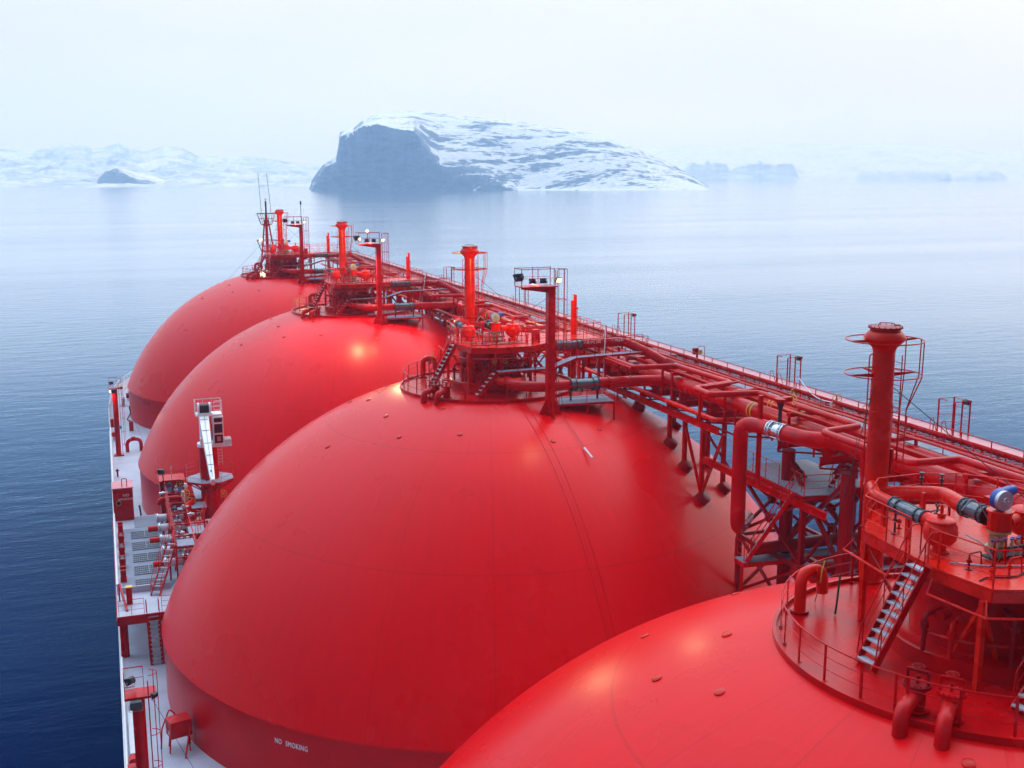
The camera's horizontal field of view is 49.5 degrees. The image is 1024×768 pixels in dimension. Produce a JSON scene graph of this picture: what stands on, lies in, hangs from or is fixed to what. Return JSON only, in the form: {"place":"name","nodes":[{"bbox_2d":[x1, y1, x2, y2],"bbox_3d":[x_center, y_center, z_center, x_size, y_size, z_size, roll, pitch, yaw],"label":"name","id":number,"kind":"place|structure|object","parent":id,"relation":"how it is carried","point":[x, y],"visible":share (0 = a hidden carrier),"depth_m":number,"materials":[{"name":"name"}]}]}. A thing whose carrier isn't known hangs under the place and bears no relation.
{"place":"outdoors","nodes":[
{"label":"outdoors","id":0,"kind":"place"},
{"bbox_2d":[97,166,167,183],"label":"islet","id":1,"kind":"object","parent":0,"point":[116,175],"visible":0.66,"depth_m":4583.75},
{"bbox_2d":[0,143,321,187],"bbox_3d":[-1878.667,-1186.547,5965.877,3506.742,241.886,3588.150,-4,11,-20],"label":"hills","id":2,"kind":"structure","parent":0,"point":[66,165],"depth_m":5692.16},
{"bbox_2d":[309,111,709,190],"bbox_3d":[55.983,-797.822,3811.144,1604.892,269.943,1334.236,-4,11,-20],"label":"island","id":3,"kind":"structure","parent":0,"point":[413,150],"depth_m":3449.32,"materials":[{"name":"snow"}]},
{"bbox_2d":[0,181,1023,767],"bbox_3d":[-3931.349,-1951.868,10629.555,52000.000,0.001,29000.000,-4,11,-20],"label":"water","id":4,"kind":"structure","parent":0,"point":[98,285],"depth_m":445.49,"materials":[{"name":"liquid"}]},
{"bbox_2d":[109,378,225,767],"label":"tanker hull","id":5,"kind":"object","parent":4,"relation":"on","point":[126,465],"visible":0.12,"depth_m":75.54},
{"bbox_2d":[120,657,128,767],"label":"edge pipe rail","id":6,"kind":"object","parent":5,"relation":"on","point":[125,730],"visible":0.82,"depth_m":66.30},
{"bbox_2d":[108,377,144,456],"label":"port light mast","id":7,"kind":"object","parent":5,"relation":"on","point":[114,422],"visible":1,"depth_m":131.58,"materials":[{"name":"red metal"}]},
{"bbox_2d":[128,711,134,754],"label":"white locker","id":8,"kind":"object","parent":5,"relation":"on","point":[131,734],"visible":0.46,"depth_m":65.50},
{"bbox_2d":[125,436,142,451],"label":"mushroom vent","id":9,"kind":"object","parent":5,"relation":"on","point":[132,438],"visible":0.99,"depth_m":134.24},
{"bbox_2d":[145,598,164,664],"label":"stairway","id":10,"kind":"object","parent":5,"relation":"on","point":[161,648],"visible":0.99,"depth_m":76.00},
{"bbox_2d":[113,514,200,657],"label":"manifold platform","id":11,"kind":"structure","parent":5,"relation":"on","point":[141,552],"depth_m":82.99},
{"bbox_2d":[113,513,117,593],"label":"edge pipe rail","id":12,"kind":"object","parent":11,"relation":"on","point":[115,550],"visible":0.97,"depth_m":85.84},
{"bbox_2d":[111,478,133,520],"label":"deck house","id":13,"kind":"structure","parent":11,"relation":"on","point":[123,504],"depth_m":96.31,"materials":[{"name":"red metal"}]},
{"bbox_2d":[125,585,132,604],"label":"fender post","id":14,"kind":"object","parent":11,"relation":"on","point":[128,588],"visible":1,"depth_m":77.57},
{"bbox_2d":[150,527,178,595],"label":"stairway","id":15,"kind":"object","parent":11,"relation":"on","point":[161,580],"visible":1,"depth_m":80.66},
{"bbox_2d":[149,526,189,554],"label":"manifold pipe","id":16,"kind":"object","parent":11,"relation":"on","point":[156,539],"visible":0.39,"depth_m":87.27,"materials":[{"name":"metal"}]},
{"bbox_2d":[157,466,184,513],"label":"manifold cabin","id":17,"kind":"object","parent":11,"relation":"on","point":[173,483],"visible":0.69,"depth_m":96.60,"materials":[{"name":"red metal"}]},
{"bbox_2d":[153,549,188,579],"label":"manifold pipe","id":18,"kind":"object","parent":11,"relation":"on","point":[181,561],"visible":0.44,"depth_m":82.05,"materials":[{"name":"metal"}]},
{"bbox_2d":[154,506,200,532],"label":"manifold pipe","id":19,"kind":"object","parent":11,"relation":"on","point":[161,517],"visible":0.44,"depth_m":92.81,"materials":[{"name":"metal"}]},
{"bbox_2d":[148,515,209,534],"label":"manifold pipe","id":20,"kind":"object","parent":11,"relation":"on","point":[159,527],"visible":0.46,"depth_m":90.13,"materials":[{"name":"metal"}]},
{"bbox_2d":[156,482,208,578],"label":"manifold gantry","id":21,"kind":"object","parent":11,"relation":"on","point":[188,508],"visible":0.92,"depth_m":89.68,"materials":[{"name":"metal"}]},
{"bbox_2d":[122,666,192,767],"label":"port light mast","id":22,"kind":"object","parent":5,"relation":"on","point":[136,697],"visible":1,"depth_m":53.89,"materials":[{"name":"red metal"}]},
{"bbox_2d":[161,709,192,758],"bbox_3d":[-19.362,20.297,64.713,2.360,2.016,1.635,5,12,27],"label":"legged box","id":23,"kind":"object","parent":5,"relation":"on","point":[180,725],"visible":0.98,"depth_m":64.36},
{"bbox_2d":[157,397,233,518],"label":"deck crane","id":24,"kind":"object","parent":5,"relation":"on","point":[211,477],"visible":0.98,"depth_m":91.70,"materials":[{"name":"white metal"}]},
{"bbox_2d":[232,173,277,274],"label":"foremast","id":25,"kind":"object","parent":5,"relation":"on","point":[266,224],"visible":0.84,"depth_m":188.27,"materials":[{"name":"red metal"}]},
{"bbox_2d":[127,271,385,428],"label":"tank dome","id":26,"kind":"structure","parent":5,"relation":"on","point":[187,337],"depth_m":147.25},
{"bbox_2d":[261,209,314,271],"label":"vent mast","id":27,"kind":"object","parent":26,"relation":"on","point":[279,229],"visible":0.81,"depth_m":162.41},
{"bbox_2d":[282,216,309,284],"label":"floodlight mast","id":28,"kind":"object","parent":26,"relation":"on","point":[302,280],"visible":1,"depth_m":150.96,"materials":[{"name":"red metal"}]},
{"bbox_2d":[261,244,337,275],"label":"pump tower","id":29,"kind":"structure","parent":26,"relation":"on","point":[273,260],"depth_m":156.32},
{"bbox_2d":[307,271,330,283],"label":"joint platform","id":30,"kind":"structure","parent":26,"relation":"on","point":[320,278],"depth_m":152.92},
{"bbox_2d":[280,260,359,274],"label":"liquid header","id":31,"kind":"object","parent":30,"relation":"on","point":[294,270],"visible":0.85,"depth_m":153.30,"materials":[{"name":"metal"}]},
{"bbox_2d":[282,251,357,268],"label":"crossing walkway","id":32,"kind":"structure","parent":26,"relation":"on","point":[320,260],"depth_m":156.16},
{"bbox_2d":[304,252,366,274],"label":"vapour pipe","id":33,"kind":"object","parent":26,"relation":"on","point":[358,258],"visible":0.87,"depth_m":157.84,"materials":[{"name":"metal"}]},
{"bbox_2d":[138,303,458,514],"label":"tank dome","id":34,"kind":"structure","parent":5,"relation":"on","point":[273,383],"depth_m":105.66,"materials":[{"name":"metal"}]},
{"bbox_2d":[310,272,328,306],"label":"stairway","id":35,"kind":"object","parent":34,"relation":"on","point":[320,293],"visible":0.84,"depth_m":115.09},
{"bbox_2d":[293,294,367,315],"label":"rim railing","id":36,"kind":"object","parent":34,"relation":"on","point":[306,304],"visible":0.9,"depth_m":111.69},
{"bbox_2d":[318,220,386,303],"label":"vent mast","id":37,"kind":"object","parent":34,"relation":"on","point":[341,227],"visible":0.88,"depth_m":120.92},
{"bbox_2d":[345,230,389,326],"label":"floodlight mast","id":38,"kind":"object","parent":34,"relation":"on","point":[380,320],"visible":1,"depth_m":109.37,"materials":[{"name":"red metal"}]},
{"bbox_2d":[320,267,422,313],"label":"pump tower","id":39,"kind":"structure","parent":34,"relation":"on","point":[337,291],"depth_m":114.73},
{"bbox_2d":[331,274,375,283],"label":"deck fittings","id":40,"kind":"object","parent":39,"relation":"on","point":[344,282],"visible":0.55,"depth_m":115.02,"materials":[{"name":"metal"}]},
{"bbox_2d":[350,278,451,319],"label":"crossing walkway","id":41,"kind":"structure","parent":34,"relation":"on","point":[392,295],"depth_m":114.91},
{"bbox_2d":[386,306,423,328],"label":"joint platform","id":42,"kind":"structure","parent":34,"relation":"on","point":[405,317],"depth_m":111.66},
{"bbox_2d":[347,291,456,316],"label":"liquid header","id":43,"kind":"object","parent":42,"relation":"on","point":[367,306],"visible":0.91,"depth_m":112.29,"materials":[{"name":"metal"}]},
{"bbox_2d":[406,252,410,302],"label":"slim mast","id":44,"kind":"object","parent":34,"relation":"on","point":[408,264],"visible":0.59,"depth_m":119.15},
{"bbox_2d":[350,276,452,325],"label":"pipe rack","id":45,"kind":"object","parent":5,"relation":"on","point":[417,296],"visible":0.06,"depth_m":135.83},
{"bbox_2d":[330,257,436,292],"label":"expansion loop pipe","id":46,"kind":"object","parent":45,"relation":"on","point":[371,265],"visible":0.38,"depth_m":144.77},
{"bbox_2d":[348,259,441,301],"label":"pipe portals","id":47,"kind":"object","parent":45,"relation":"on","point":[400,272],"visible":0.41,"depth_m":140.26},
{"bbox_2d":[162,369,794,767],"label":"tank dome","id":48,"kind":"structure","parent":5,"relation":"on","point":[396,575],"depth_m":62.04,"materials":[{"name":"metal"}]},
{"bbox_2d":[419,353,437,377],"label":"vent gooseneck","id":49,"kind":"object","parent":48,"relation":"on","point":[428,359],"visible":0.98,"depth_m":77.74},
{"bbox_2d":[421,376,441,403],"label":"gooseneck valve","id":50,"kind":"object","parent":48,"relation":"on","point":[429,390],"visible":0.94,"depth_m":70.74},
{"bbox_2d":[434,377,451,405],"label":"gooseneck valve","id":51,"kind":"object","parent":48,"relation":"on","point":[439,394],"visible":0.99,"depth_m":70.15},
{"bbox_2d":[428,327,461,386],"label":"stairway","id":52,"kind":"object","parent":48,"relation":"on","point":[445,359],"visible":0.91,"depth_m":73.55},
{"bbox_2d":[403,356,526,399],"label":"rim railing","id":53,"kind":"object","parent":48,"relation":"on","point":[445,387],"visible":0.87,"depth_m":70.13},
{"bbox_2d":[475,355,502,397],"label":"stairway","id":54,"kind":"object","parent":48,"relation":"on","point":[491,378],"visible":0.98,"depth_m":70.91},
{"bbox_2d":[438,244,541,360],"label":"vent mast","id":55,"kind":"object","parent":48,"relation":"on","point":[469,253],"visible":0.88,"depth_m":79.33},
{"bbox_2d":[438,316,600,392],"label":"pump tower","id":56,"kind":"structure","parent":48,"relation":"on","point":[470,356],"depth_m":73.26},
{"bbox_2d":[461,319,475,341],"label":"globe valve","id":57,"kind":"object","parent":56,"relation":"on","point":[467,326],"visible":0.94,"depth_m":74.26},
{"bbox_2d":[453,312,507,339],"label":"dome piping","id":58,"kind":"object","parent":56,"relation":"on","point":[458,322],"visible":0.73,"depth_m":76.05,"materials":[{"name":"metal"}]},
{"bbox_2d":[452,359,528,382],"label":"drum piping","id":59,"kind":"object","parent":56,"relation":"attached to","point":[473,370],"visible":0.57,"depth_m":72.90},
{"bbox_2d":[490,312,503,339],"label":"actuator valve","id":60,"kind":"object","parent":56,"relation":"on","point":[495,323],"visible":0.87,"depth_m":74.50,"materials":[{"name":"red metal"}]},
{"bbox_2d":[458,325,539,345],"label":"deck fittings","id":61,"kind":"object","parent":56,"relation":"on","point":[536,336],"visible":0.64,"depth_m":73.80,"materials":[{"name":"metal"}]},
{"bbox_2d":[505,317,520,339],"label":"globe valve","id":62,"kind":"object","parent":56,"relation":"on","point":[513,325],"visible":0.91,"depth_m":75.18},
{"bbox_2d":[482,266,567,419],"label":"floodlight mast","id":63,"kind":"object","parent":48,"relation":"on","point":[550,407],"visible":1,"depth_m":67.94,"materials":[{"name":"red metal"}]},
{"bbox_2d":[518,404,614,637],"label":"twin cables","id":64,"kind":"object","parent":48,"relation":"attached to","point":[574,520],"visible":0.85,"depth_m":62.12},
{"bbox_2d":[496,334,647,410],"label":"crossing walkway","id":65,"kind":"structure","parent":48,"relation":"on","point":[572,358],"depth_m":73.40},
{"bbox_2d":[570,295,578,377],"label":"slim mast","id":66,"kind":"object","parent":48,"relation":"on","point":[574,321],"visible":0.77,"depth_m":77.70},
{"bbox_2d":[557,382,614,419],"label":"joint platform","id":67,"kind":"structure","parent":48,"relation":"on","point":[587,400],"depth_m":70.30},
{"bbox_2d":[489,358,665,400],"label":"liquid header","id":68,"kind":"object","parent":67,"relation":"on","point":[629,381],"visible":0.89,"depth_m":70.76,"materials":[{"name":"metal"}]},
{"bbox_2d":[527,337,674,379],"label":"vapour pipe","id":69,"kind":"object","parent":48,"relation":"on","point":[655,356],"visible":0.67,"depth_m":74.98,"materials":[{"name":"metal"}]},
{"bbox_2d":[430,298,629,400],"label":"pipe rack","id":70,"kind":"object","parent":5,"relation":"on","point":[611,371],"visible":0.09,"depth_m":98.63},
{"bbox_2d":[374,280,463,313],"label":"vapour pipe","id":71,"kind":"object","parent":70,"relation":"on","point":[454,290],"visible":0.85,"depth_m":116.54,"materials":[{"name":"metal"}]},
{"bbox_2d":[412,287,580,331],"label":"expansion loop pipe","id":72,"kind":"object","parent":70,"relation":"on","point":[508,319],"visible":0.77,"depth_m":102.62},
{"bbox_2d":[432,288,622,367],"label":"pipe portals","id":73,"kind":"object","parent":70,"relation":"on","point":[522,311],"visible":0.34,"depth_m":98.73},
{"bbox_2d":[320,263,742,422],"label":"service pipe","id":74,"kind":"object","parent":70,"relation":"on","point":[680,406],"visible":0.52,"depth_m":70.61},
{"bbox_2d":[439,573,1023,767],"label":"tank dome","id":75,"kind":"structure","parent":5,"relation":"on","point":[728,681],"depth_m":32.57,"materials":[{"name":"metal"}]},
{"bbox_2d":[790,561,827,614],"bbox_3d":[9.730,6.524,36.150,1.439,1.755,0.667,-4,11,-20],"label":"vent gooseneck","id":76,"kind":"object","parent":75,"relation":"on","point":[817,574],"visible":1,"depth_m":35.93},
{"bbox_2d":[834,435,857,614],"bbox_3d":[10.751,4.537,35.640,0.126,5.756,1.028,9,14,40],"label":"lashing","id":77,"kind":"object","parent":75,"relation":"attached to","point":[837,596],"visible":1,"depth_m":35.62,"materials":[{"name":"metal"}]},
{"bbox_2d":[855,523,941,672],"bbox_3d":[11.097,6.155,32.003,2.144,4.024,0.850,-4,11,-20],"label":"stairway","id":78,"kind":"object","parent":75,"relation":"on","point":[895,627],"visible":0.95,"depth_m":32.00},
{"bbox_2d":[779,552,1023,736],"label":"rim railing","id":79,"kind":"object","parent":75,"relation":"on","point":[960,701],"visible":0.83,"depth_m":29.84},
{"bbox_2d":[891,663,931,739],"bbox_3d":[10.347,8.208,29.060,1.703,1.589,0.734,-10,14,-42],"label":"gooseneck valve","id":80,"kind":"object","parent":75,"relation":"on","point":[906,707],"visible":0.91,"depth_m":28.93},
{"bbox_2d":[815,322,1023,600],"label":"vent mast","id":81,"kind":"object","parent":75,"relation":"on","point":[884,341],"visible":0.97,"depth_m":37.63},
{"bbox_2d":[843,473,1023,690],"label":"pump tower","id":82,"kind":"structure","parent":75,"relation":"on","point":[953,591],"depth_m":31.74,"materials":[{"name":"metal"}]},
{"bbox_2d":[922,504,958,554],"bbox_3d":[12.635,4.252,32.760,1.000,1.470,1.000,-4,11,-20],"label":"globe valve","id":83,"kind":"object","parent":82,"relation":"on","point":[941,520],"visible":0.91,"depth_m":32.48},
{"bbox_2d":[866,472,1022,557],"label":"dome piping","id":84,"kind":"object","parent":82,"relation":"on","point":[965,507],"visible":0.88,"depth_m":34.53,"materials":[{"name":"metal"}]},
{"bbox_2d":[886,494,1023,580],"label":"deck fittings","id":85,"kind":"object","parent":82,"relation":"on","point":[1009,566],"visible":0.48,"depth_m":31.57,"materials":[{"name":"metal"}]},
{"bbox_2d":[920,607,1023,667],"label":"drum piping","id":86,"kind":"object","parent":82,"relation":"attached to","point":[1014,630],"visible":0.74,"depth_m":31.05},
{"bbox_2d":[984,485,1017,551],"bbox_3d":[14.577,3.993,33.001,1.043,1.886,0.761,-4,11,-20],"label":"actuator valve","id":87,"kind":"object","parent":82,"relation":"on","point":[1000,511],"visible":0.91,"depth_m":32.71,"materials":[{"name":"red metal"}]},
{"bbox_2d":[982,536,1023,561],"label":"instrument valves","id":88,"kind":"object","parent":82,"relation":"on","point":[1009,553],"visible":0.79,"depth_m":32.20,"materials":[{"name":"grey metal"}]},
{"bbox_2d":[1011,495,1023,543],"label":"globe valve","id":89,"kind":"object","parent":82,"relation":"on","point":[1019,509],"visible":0.66,"depth_m":33.55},
{"bbox_2d":[934,671,966,750],"bbox_3d":[11.153,8.313,28.501,0.734,1.589,1.713,7,13,32],"label":"gooseneck valve","id":90,"kind":"object","parent":75,"relation":"on","point":[946,718],"visible":0.92,"depth_m":28.31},
{"bbox_2d":[1010,659,1023,710],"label":"stairway","id":91,"kind":"object","parent":75,"relation":"on","point":[1021,706],"visible":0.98,"depth_m":29.40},
{"bbox_2d":[734,474,863,590],"bbox_3d":[16.096,13.318,62.822,4.584,16.300,6.518,-4,11,-20],"label":"platform trestle","id":92,"kind":"object","parent":5,"relation":"on","point":[803,531],"visible":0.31,"depth_m":60.81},
{"bbox_2d":[734,537,832,591],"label":"grating platform","id":93,"kind":"structure","parent":92,"relation":"attached to","point":[769,559],"depth_m":60.34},
{"bbox_2d":[745,469,804,562],"bbox_3d":[13.963,7.080,59.175,2.822,5.226,0.946,4,11,21],"label":"stairway","id":94,"kind":"object","parent":93,"relation":"on","point":[768,529],"visible":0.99,"depth_m":58.95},
{"bbox_2d":[747,450,863,517],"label":"grating platform","id":95,"kind":"structure","parent":92,"relation":"on","point":[816,484],"depth_m":60.27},
{"bbox_2d":[828,420,867,487],"bbox_3d":[17.988,3.800,58.717,2.322,3.615,0.852,-3,11,-17],"label":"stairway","id":96,"kind":"object","parent":95,"relation":"on","point":[838,473],"visible":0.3,"depth_m":58.99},
{"bbox_2d":[606,367,992,584],"bbox_3d":[17.404,11.639,61.194,8.300,20.200,46.937,-4,11,-20],"label":"pipe rack","id":97,"kind":"object","parent":5,"relation":"on","point":[818,514],"visible":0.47,"depth_m":60.87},
{"bbox_2d":[334,263,924,484],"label":"service pipe","id":98,"kind":"object","parent":97,"relation":"on","point":[742,415],"visible":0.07,"depth_m":65.95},
{"bbox_2d":[325,257,1023,506],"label":"cargo pipe","id":99,"kind":"object","parent":97,"relation":"on","point":[745,407],"visible":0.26,"depth_m":58.82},
{"bbox_2d":[730,417,837,533],"bbox_3d":[13.779,5.230,58.543,2.782,6.988,8.305,-4,12,-22],"label":"riser pipe","id":100,"kind":"object","parent":99,"relation":"attached to","point":[741,518],"visible":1,"depth_m":58.94,"materials":[{"name":"metal"}]},
{"bbox_2d":[775,394,796,423],"bbox_3d":[14.004,1.295,57.040,1.150,1.478,0.591,-4,11,-20],"label":"valve pedestal","id":101,"kind":"object","parent":100,"relation":"on","point":[780,401],"visible":1,"depth_m":56.86,"materials":[{"name":"metal"}]},
{"bbox_2d":[347,249,1023,467],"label":"rack walkway","id":102,"kind":"structure","parent":97,"relation":"on","point":[935,449],"depth_m":62.08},
{"bbox_2d":[352,253,1022,461],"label":"service pipe","id":103,"kind":"object","parent":97,"relation":"on","point":[894,420],"visible":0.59,"depth_m":65.49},
{"bbox_2d":[356,252,1023,470],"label":"covered walk","id":104,"kind":"structure","parent":97,"relation":"on","point":[956,434],"depth_m":67.18,"materials":[{"name":"metal"}]},
{"bbox_2d":[612,312,636,335],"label":"light cage","id":105,"kind":"object","parent":104,"relation":"attached to","point":[633,315],"visible":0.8,"depth_m":87.49,"materials":[{"name":"metal"}]},
{"bbox_2d":[769,354,802,389],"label":"light cage","id":106,"kind":"object","parent":104,"relation":"attached to","point":[799,358],"visible":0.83,"depth_m":66.91,"materials":[{"name":"red metal"}]},
{"bbox_2d":[929,397,971,438],"bbox_3d":[21.348,2.197,54.149,1.707,2.972,1.155,-4,11,-20],"label":"light cage","id":107,"kind":"object","parent":104,"relation":"attached to","point":[964,402],"visible":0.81,"depth_m":53.97,"materials":[{"name":"red metal"}]},
{"bbox_2d":[579,348,1023,487],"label":"expansion loop pipe","id":108,"kind":"object","parent":97,"relation":"on","point":[828,432],"visible":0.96,"depth_m":56.87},
{"bbox_2d":[595,325,606,393],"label":"white rope","id":109,"kind":"object","parent":108,"relation":"hanging from","point":[604,361],"visible":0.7,"depth_m":75.62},
{"bbox_2d":[607,348,1023,496],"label":"pipe portals","id":110,"kind":"object","parent":97,"relation":"on","point":[916,439],"visible":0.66,"depth_m":55.87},
{"bbox_2d":[0,0,1023,165],"label":"sky","id":111,"kind":"structure","parent":0,"point":[281,80],"materials":[{"name":"white"}]},
{"bbox_2d":[338,257,1023,493],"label":"cargo pipe","id":112,"kind":"object","parent":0,"point":[921,450],"visible":0.15,"depth_m":57.94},
{"bbox_2d":[755,395,763,487],"bbox_3d":[13.057,3.049,58.751,0.200,5.000,0.200,-4,11,-20],"label":"tall post","id":113,"kind":"object","parent":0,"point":[758,445],"visible":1,"depth_m":58.75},
{"bbox_2d":[638,143,1023,180],"bbox_3d":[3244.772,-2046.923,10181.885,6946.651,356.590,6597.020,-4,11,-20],"label":"hills","id":114,"kind":"structure","parent":0,"point":[828,162],"depth_m":9544.14,"materials":[{"name":"snow"}]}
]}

